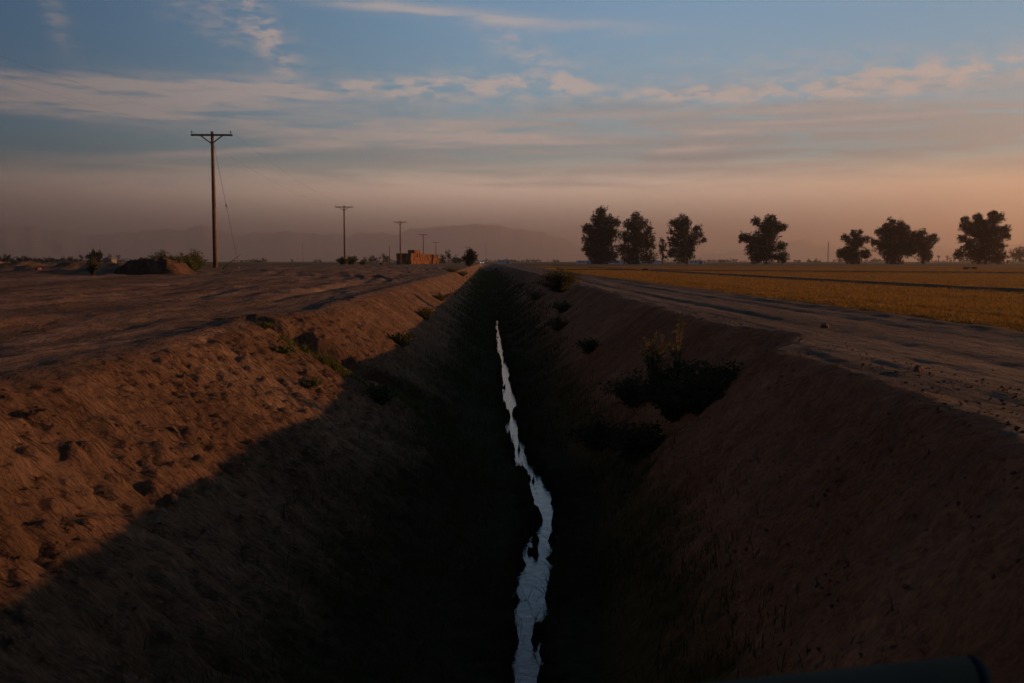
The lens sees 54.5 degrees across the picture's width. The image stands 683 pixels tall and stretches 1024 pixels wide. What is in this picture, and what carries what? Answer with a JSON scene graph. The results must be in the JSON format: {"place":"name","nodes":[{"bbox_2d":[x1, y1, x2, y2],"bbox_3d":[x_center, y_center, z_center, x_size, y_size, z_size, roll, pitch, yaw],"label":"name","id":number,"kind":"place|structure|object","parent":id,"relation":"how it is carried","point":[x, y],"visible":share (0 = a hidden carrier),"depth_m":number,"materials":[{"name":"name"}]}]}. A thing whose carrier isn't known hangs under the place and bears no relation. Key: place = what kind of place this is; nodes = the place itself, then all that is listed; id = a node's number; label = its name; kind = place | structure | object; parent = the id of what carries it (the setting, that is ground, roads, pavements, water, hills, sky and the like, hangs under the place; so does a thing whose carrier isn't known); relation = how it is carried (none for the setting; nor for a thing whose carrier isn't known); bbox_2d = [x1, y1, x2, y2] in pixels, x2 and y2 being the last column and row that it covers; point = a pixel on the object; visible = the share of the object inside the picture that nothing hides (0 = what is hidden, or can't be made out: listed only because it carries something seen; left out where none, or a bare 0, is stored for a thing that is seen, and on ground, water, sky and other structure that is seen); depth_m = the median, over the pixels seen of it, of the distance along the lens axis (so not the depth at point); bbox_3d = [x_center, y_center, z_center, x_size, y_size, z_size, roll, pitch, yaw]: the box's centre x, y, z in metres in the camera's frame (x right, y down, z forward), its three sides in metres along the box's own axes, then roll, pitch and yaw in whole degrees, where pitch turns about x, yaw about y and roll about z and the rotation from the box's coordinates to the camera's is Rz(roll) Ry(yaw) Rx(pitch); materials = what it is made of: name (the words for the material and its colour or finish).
{"place":"outdoors","nodes":[
{"label":"outdoors","id":0,"kind":"place"},
{"bbox_2d":[0,260,476,386],"bbox_3d":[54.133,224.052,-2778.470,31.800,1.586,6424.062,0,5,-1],"label":"dirt track","id":1,"kind":"structure","parent":0,"point":[53,302],"depth_m":22.00,"materials":[{"name":"soil"}]},
{"bbox_2d":[85,254,99,274],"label":"desert bush","id":2,"kind":"object","parent":1,"relation":"on","point":[92,267],"visible":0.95,"depth_m":46.34,"materials":[{"name":"green plant"}]},
{"bbox_2d":[114,257,196,274],"bbox_3d":[-17.427,-3.651,48.642,3.810,0.975,3.600,0,5,-1],"label":"dirt mound","id":3,"kind":"object","parent":1,"relation":"on","point":[155,265],"visible":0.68,"depth_m":47.51,"materials":[{"name":"soil"}]},
{"bbox_2d":[146,249,174,258],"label":"desert bush","id":4,"kind":"object","parent":3,"relation":"on","point":[160,254],"visible":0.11,"depth_m":61.16,"materials":[{"name":"green plant"}]},
{"bbox_2d":[166,252,196,264],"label":"desert bush","id":5,"kind":"object","parent":1,"relation":"on","point":[176,258],"visible":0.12,"depth_m":56.14,"materials":[{"name":"green plant"}]},
{"bbox_2d":[179,256,203,271],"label":"desert bush","id":6,"kind":"object","parent":1,"relation":"on","point":[191,265],"visible":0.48,"depth_m":55.22,"materials":[{"name":"green plant"}]},
{"bbox_2d":[186,249,208,269],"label":"desert bush","id":7,"kind":"object","parent":1,"relation":"on","point":[196,257],"visible":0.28,"depth_m":61.21,"materials":[{"name":"green plant"}]},
{"bbox_2d":[191,131,232,267],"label":"power pole","id":8,"kind":"object","parent":1,"relation":"on","point":[214,231],"visible":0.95,"depth_m":85.49,"materials":[{"name":"brown wood"}]},
{"bbox_2d":[213,143,238,266],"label":"guy wire","id":9,"kind":"object","parent":8,"relation":"attached to","point":[226,207],"visible":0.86,"depth_m":84.18,"materials":[{"name":"metal"}]},
{"bbox_2d":[335,205,348,257],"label":"power pole","id":10,"kind":"object","parent":1,"relation":"on","point":[343,209],"visible":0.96,"depth_m":199.88,"materials":[{"name":"brown wood"}]},
{"bbox_2d":[334,256,350,264],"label":"desert bush","id":11,"kind":"object","parent":1,"relation":"on","point":[341,260],"visible":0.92,"depth_m":183.38,"materials":[{"name":"green plant"}]},
{"bbox_2d":[346,256,359,264],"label":"desert bush","id":12,"kind":"object","parent":1,"relation":"on","point":[353,260],"visible":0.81,"depth_m":186.32,"materials":[{"name":"green plant"}]},
{"bbox_2d":[398,221,403,264],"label":"power pole","id":13,"kind":"object","parent":1,"relation":"on","point":[400,241],"visible":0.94,"depth_m":275.82,"materials":[{"name":"brown wood"}]},
{"bbox_2d":[0,224,675,261],"bbox_3d":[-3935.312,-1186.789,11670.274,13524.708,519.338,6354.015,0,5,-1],"label":"hills","id":14,"kind":"structure","parent":0,"point":[491,242],"depth_m":12207.38,"materials":[{"name":"grey"}]},
{"bbox_2d":[0,264,1023,682],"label":"ditch bank","id":15,"kind":"structure","parent":0,"point":[984,624],"depth_m":7.43,"materials":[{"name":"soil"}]},
{"bbox_2d":[169,426,182,438],"bbox_3d":[-3.033,0.837,9.014,0.185,0.147,0.075,1,5,18],"label":"dead root","id":16,"kind":"object","parent":15,"relation":"attached to","point":[178,432],"visible":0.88,"depth_m":8.99,"materials":[{"name":"brown wood"}]},
{"bbox_2d":[253,321,277,329],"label":"bank weed","id":17,"kind":"object","parent":15,"relation":"on","point":[265,325],"visible":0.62,"depth_m":16.29,"materials":[{"name":"green plant"}]},
{"bbox_2d":[274,343,297,355],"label":"bank weed","id":18,"kind":"object","parent":15,"relation":"on","point":[286,351],"visible":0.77,"depth_m":14.79,"materials":[{"name":"green plant"}]},
{"bbox_2d":[299,377,323,387],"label":"bank weed","id":19,"kind":"object","parent":15,"relation":"on","point":[313,382],"visible":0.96,"depth_m":13.40,"materials":[{"name":"green plant"}]},
{"bbox_2d":[276,333,428,414],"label":"gully grass","id":20,"kind":"structure","parent":15,"relation":"on","point":[324,358],"depth_m":16.12,"materials":[{"name":"green plant"}]},
{"bbox_2d":[361,382,407,404],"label":"slope weed","id":21,"kind":"object","parent":15,"relation":"on","point":[384,395],"visible":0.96,"depth_m":15.11,"materials":[{"name":"green plant"}]},
{"bbox_2d":[384,331,418,346],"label":"slope weed","id":22,"kind":"object","parent":15,"relation":"on","point":[402,339],"visible":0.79,"depth_m":22.01,"materials":[{"name":"green plant"}]},
{"bbox_2d":[414,304,439,319],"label":"slope weed","id":23,"kind":"object","parent":15,"relation":"on","point":[425,314],"visible":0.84,"depth_m":31.82,"materials":[{"name":"green plant"}]},
{"bbox_2d":[431,290,452,300],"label":"slope weed","id":24,"kind":"object","parent":15,"relation":"on","point":[440,297],"visible":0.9,"depth_m":44.47,"materials":[{"name":"green plant"}]},
{"bbox_2d":[442,265,462,271],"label":"slope weed","id":25,"kind":"object","parent":15,"relation":"on","point":[452,269],"visible":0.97,"depth_m":94.89,"materials":[{"name":"green plant"}]},
{"bbox_2d":[456,270,470,275],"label":"slope weed","id":26,"kind":"object","parent":15,"relation":"on","point":[463,274],"visible":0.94,"depth_m":98.88,"materials":[{"name":"green plant"}]},
{"bbox_2d":[462,248,478,266],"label":"round tree","id":27,"kind":"object","parent":15,"relation":"on","point":[470,257],"visible":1,"depth_m":188.80,"materials":[{"name":"green plant"}]},
{"bbox_2d":[0,275,1010,390],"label":"track clods","id":28,"kind":"object","parent":15,"relation":"on","point":[648,309],"visible":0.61,"depth_m":14.23,"materials":[{"name":"soil"}]},
{"bbox_2d":[0,278,1023,682],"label":"bank clods","id":29,"kind":"object","parent":15,"relation":"on","point":[904,586],"visible":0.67,"depth_m":7.54,"materials":[{"name":"soil"}]},
{"bbox_2d":[522,288,545,300],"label":"slope weed","id":30,"kind":"object","parent":15,"relation":"on","point":[533,297],"visible":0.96,"depth_m":51.30,"materials":[{"name":"green plant"}]},
{"bbox_2d":[543,314,570,331],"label":"slope weed","id":31,"kind":"object","parent":15,"relation":"on","point":[558,325],"visible":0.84,"depth_m":31.62,"materials":[{"name":"green plant"}]},
{"bbox_2d":[535,267,582,292],"bbox_3d":[1.837,-2.478,40.001,2.072,1.045,2.140,0,5,-1],"label":"rim bush","id":32,"kind":"object","parent":15,"relation":"on","point":[558,282],"visible":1,"depth_m":39.71,"materials":[{"name":"green plant"}]},
{"bbox_2d":[552,300,573,312],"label":"rim bush","id":33,"kind":"object","parent":15,"relation":"on","point":[562,307],"visible":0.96,"depth_m":35.98,"materials":[{"name":"green plant"}]},
{"bbox_2d":[572,336,602,354],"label":"slope weed","id":34,"kind":"object","parent":15,"relation":"on","point":[588,347],"visible":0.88,"depth_m":22.62,"materials":[{"name":"green plant"}]},
{"bbox_2d":[560,413,625,453],"bbox_3d":[1.304,1.370,14.783,1.213,0.593,1.000,0,5,-1],"label":"weedy bush","id":35,"kind":"object","parent":15,"relation":"on","point":[596,431],"visible":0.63,"depth_m":14.76,"materials":[{"name":"green plant"}]},
{"bbox_2d":[615,450,627,456],"bbox_3d":[1.635,1.521,13.526,0.478,0.117,0.112,-2,5,-21],"label":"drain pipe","id":36,"kind":"object","parent":15,"relation":"on","point":[617,454],"visible":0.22,"depth_m":13.44,"materials":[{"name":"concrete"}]},
{"bbox_2d":[597,367,650,409],"bbox_3d":[1.940,0.707,15.420,1.244,0.678,1.206,2,5,23],"label":"weedy bush","id":37,"kind":"object","parent":15,"relation":"on","point":[628,396],"visible":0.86,"depth_m":15.24,"materials":[{"name":"green plant"}]},
{"bbox_2d":[595,419,667,465],"bbox_3d":[1.761,1.345,13.097,1.093,0.631,1.104,4,6,41],"label":"weedy bush","id":38,"kind":"object","parent":15,"relation":"on","point":[635,445],"visible":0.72,"depth_m":12.95,"materials":[{"name":"green plant"}]},
{"bbox_2d":[636,327,670,386],"bbox_3d":[1.948,0.213,13.676,0.473,0.845,0.449,0,5,-1],"label":"weedy bush","id":39,"kind":"object","parent":15,"relation":"on","point":[652,365],"visible":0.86,"depth_m":13.68,"materials":[{"name":"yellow plant"}]},
{"bbox_2d":[637,357,705,423],"bbox_3d":[2.219,0.665,13.538,1.066,0.913,1.074,-3,6,-34],"label":"weedy bush","id":40,"kind":"object","parent":15,"relation":"on","point":[670,411],"visible":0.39,"depth_m":13.46,"materials":[{"name":"green plant"}]},
{"bbox_2d":[668,313,684,374],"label":"weedy bush","id":41,"kind":"object","parent":15,"relation":"on","point":[678,353],"visible":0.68,"depth_m":13.90,"materials":[{"name":"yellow plant"}]},
{"bbox_2d":[653,371,731,415],"bbox_3d":[2.384,0.639,12.657,1.262,0.590,1.247,0,5,-1],"label":"weedy bush","id":42,"kind":"object","parent":15,"relation":"on","point":[696,396],"visible":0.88,"depth_m":12.43,"materials":[{"name":"green plant"}]},
{"bbox_2d":[687,357,743,384],"bbox_3d":[2.763,0.468,13.370,0.894,0.533,0.971,0,5,-1],"label":"weedy bush","id":43,"kind":"object","parent":15,"relation":"on","point":[721,372],"visible":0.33,"depth_m":13.28,"materials":[{"name":"green plant"}]},
{"bbox_2d":[708,655,991,682],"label":"pipe rail","id":44,"kind":"object","parent":15,"relation":"on","point":[967,669],"visible":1,"depth_m":1.14,"materials":[{"name":"grey metal"}]},
{"bbox_2d":[0,0,1023,257],"label":"sky","id":45,"kind":"structure","parent":0,"point":[830,119],"materials":[{"name":"blue"}]},
{"bbox_2d":[6,262,1023,266],"bbox_3d":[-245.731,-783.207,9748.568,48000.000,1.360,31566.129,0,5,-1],"label":"ground","id":46,"kind":"structure","parent":0,"point":[210,264],"depth_m":494.20,"materials":[{"name":"brown soil"}]},
{"bbox_2d":[2,254,10,262],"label":"orchard tree","id":47,"kind":"object","parent":46,"relation":"on","point":[5,257],"visible":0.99,"depth_m":420.63,"materials":[{"name":"green plant"}]},
{"bbox_2d":[20,256,30,261],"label":"orchard tree","id":48,"kind":"object","parent":46,"relation":"on","point":[26,259],"visible":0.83,"depth_m":423.75,"materials":[{"name":"green plant"}]},
{"bbox_2d":[85,249,104,261],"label":"round tree","id":49,"kind":"object","parent":46,"relation":"on","point":[98,255],"visible":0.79,"depth_m":295.47,"materials":[{"name":"green plant"}]},
{"bbox_2d":[103,257,116,262],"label":"farmhouse","id":50,"kind":"object","parent":46,"relation":"on","point":[113,259],"visible":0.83,"depth_m":552.83,"materials":[{"name":"beige"}]},
{"bbox_2d":[369,255,377,262],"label":"distant tree","id":51,"kind":"object","parent":46,"relation":"on","point":[372,259],"visible":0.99,"depth_m":634.74,"materials":[{"name":"green plant"}]},
{"bbox_2d":[379,253,390,262],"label":"distant tree","id":52,"kind":"object","parent":46,"relation":"on","point":[384,258],"visible":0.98,"depth_m":595.35,"materials":[{"name":"green plant"}]},
{"bbox_2d":[439,254,445,262],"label":"distant tree","id":53,"kind":"object","parent":46,"relation":"on","point":[442,259],"visible":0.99,"depth_m":536.47,"materials":[{"name":"green plant"}]},
{"bbox_2d":[445,250,451,262],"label":"distant tree","id":54,"kind":"object","parent":46,"relation":"on","point":[449,256],"visible":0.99,"depth_m":517.40,"materials":[{"name":"green plant"}]},
{"bbox_2d":[450,254,463,262],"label":"distant tree","id":55,"kind":"object","parent":46,"relation":"on","point":[455,260],"visible":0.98,"depth_m":506.73,"materials":[{"name":"green plant"}]},
{"bbox_2d":[497,260,509,262],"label":"shed","id":56,"kind":"structure","parent":46,"relation":"on","point":[503,261],"depth_m":518.36,"materials":[{"name":"grey metal"}]},
{"bbox_2d":[4,257,1023,261],"bbox_3d":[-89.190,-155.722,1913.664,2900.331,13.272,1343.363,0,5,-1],"label":"hedges","id":57,"kind":"object","parent":46,"relation":"on","point":[538,260],"visible":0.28,"depth_m":1687.22,"materials":[{"name":"green plant"}]},
{"bbox_2d":[576,260,590,263],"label":"shed","id":58,"kind":"structure","parent":46,"relation":"on","point":[583,262],"depth_m":414.56,"materials":[{"name":"grey metal"}]},
{"bbox_2d":[581,205,623,263],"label":"broadleaf tree","id":59,"kind":"object","parent":46,"relation":"on","point":[600,230],"visible":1,"depth_m":331.07,"materials":[{"name":"green plant"}]},
{"bbox_2d":[608,261,660,263],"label":"shed","id":60,"kind":"structure","parent":46,"relation":"on","point":[655,262],"depth_m":425.19,"materials":[{"name":"grey metal"}]},
{"bbox_2d":[615,211,658,263],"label":"broadleaf tree","id":61,"kind":"object","parent":46,"relation":"on","point":[637,239],"visible":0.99,"depth_m":341.03,"materials":[{"name":"green plant"}]},
{"bbox_2d":[658,238,668,263],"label":"broadleaf tree","id":62,"kind":"object","parent":46,"relation":"on","point":[662,247],"visible":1,"depth_m":338.88,"materials":[{"name":"green plant"}]},
{"bbox_2d":[665,213,707,263],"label":"broadleaf tree","id":63,"kind":"object","parent":46,"relation":"on","point":[682,225],"visible":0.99,"depth_m":334.02,"materials":[{"name":"green plant"}]},
{"bbox_2d":[689,260,703,263],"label":"shed","id":64,"kind":"structure","parent":46,"relation":"on","point":[695,262],"depth_m":415.74,"materials":[{"name":"grey metal"}]},
{"bbox_2d":[738,213,790,263],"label":"broadleaf tree","id":65,"kind":"object","parent":46,"relation":"on","point":[760,248],"visible":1,"depth_m":328.95,"materials":[{"name":"green plant"}]},
{"bbox_2d":[836,228,871,263],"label":"broadleaf tree","id":66,"kind":"object","parent":46,"relation":"on","point":[853,254],"visible":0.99,"depth_m":341.42,"materials":[{"name":"green plant"}]},
{"bbox_2d":[870,216,917,263],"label":"broadleaf tree","id":67,"kind":"object","parent":46,"relation":"on","point":[896,245],"visible":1,"depth_m":335.49,"materials":[{"name":"green plant"}]},
{"bbox_2d":[907,228,939,263],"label":"broadleaf tree","id":68,"kind":"object","parent":46,"relation":"on","point":[921,243],"visible":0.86,"depth_m":338.81,"materials":[{"name":"green plant"}]},
{"bbox_2d":[951,210,1011,263],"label":"broadleaf tree","id":69,"kind":"object","parent":46,"relation":"on","point":[987,239],"visible":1,"depth_m":328.66,"materials":[{"name":"green plant"}]},
{"bbox_2d":[1008,245,1023,262],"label":"broadleaf tree","id":70,"kind":"object","parent":46,"relation":"on","point":[1019,254],"visible":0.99,"depth_m":624.64,"materials":[{"name":"green plant"}]},
{"bbox_2d":[495,319,561,682],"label":"ditch water","id":71,"kind":"structure","parent":0,"point":[534,604],"depth_m":10.37,"materials":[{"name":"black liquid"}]},
{"bbox_2d":[332,266,769,682],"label":"ditch bed","id":72,"kind":"object","parent":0,"point":[592,654],"visible":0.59,"depth_m":9.30,"materials":[{"name":"soil"}]},
{"bbox_2d":[464,308,583,682],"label":"water edge grass","id":73,"kind":"structure","parent":72,"relation":"on","point":[555,564],"depth_m":9.82,"materials":[{"name":"plant"}]},
{"bbox_2d":[500,264,1023,438],"bbox_3d":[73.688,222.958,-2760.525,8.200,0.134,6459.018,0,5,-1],"label":"dirt road","id":74,"kind":"structure","parent":0,"point":[914,341],"depth_m":12.69,"materials":[{"name":"soil"}]},
{"bbox_2d":[821,323,828,327],"bbox_3d":[4.806,-0.230,15.272,0.120,0.112,0.132,0,5,-1],"label":"rock","id":75,"kind":"object","parent":74,"relation":"on","point":[825,325],"visible":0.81,"depth_m":15.24,"materials":[{"name":"brown stone"}]},
{"bbox_2d":[913,365,922,371],"bbox_3d":[3.680,0.253,9.024,0.072,0.084,0.073,-3,5,-29],"label":"rock","id":76,"kind":"object","parent":74,"relation":"on","point":[917,368],"visible":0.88,"depth_m":9.00,"materials":[{"name":"brown stone"}]},
{"bbox_2d":[510,264,1023,292],"bbox_3d":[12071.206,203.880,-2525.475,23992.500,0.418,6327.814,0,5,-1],"label":"field levee","id":77,"kind":"structure","parent":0,"point":[1020,290],"depth_m":99.61,"materials":[{"name":"soil"}]},
{"bbox_2d":[526,266,1023,331],"bbox_3d":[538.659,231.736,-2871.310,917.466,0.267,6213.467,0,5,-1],"label":"stubble field","id":78,"kind":"structure","parent":0,"point":[972,271],"depth_m":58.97,"materials":[{"name":"yellow plant"}]},
{"bbox_2d":[654,240,1023,261],"bbox_3d":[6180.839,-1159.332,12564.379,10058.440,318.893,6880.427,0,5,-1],"label":"hills","id":79,"kind":"structure","parent":0,"point":[803,250],"depth_m":12909.32,"materials":[{"name":"grey"}]}
]}

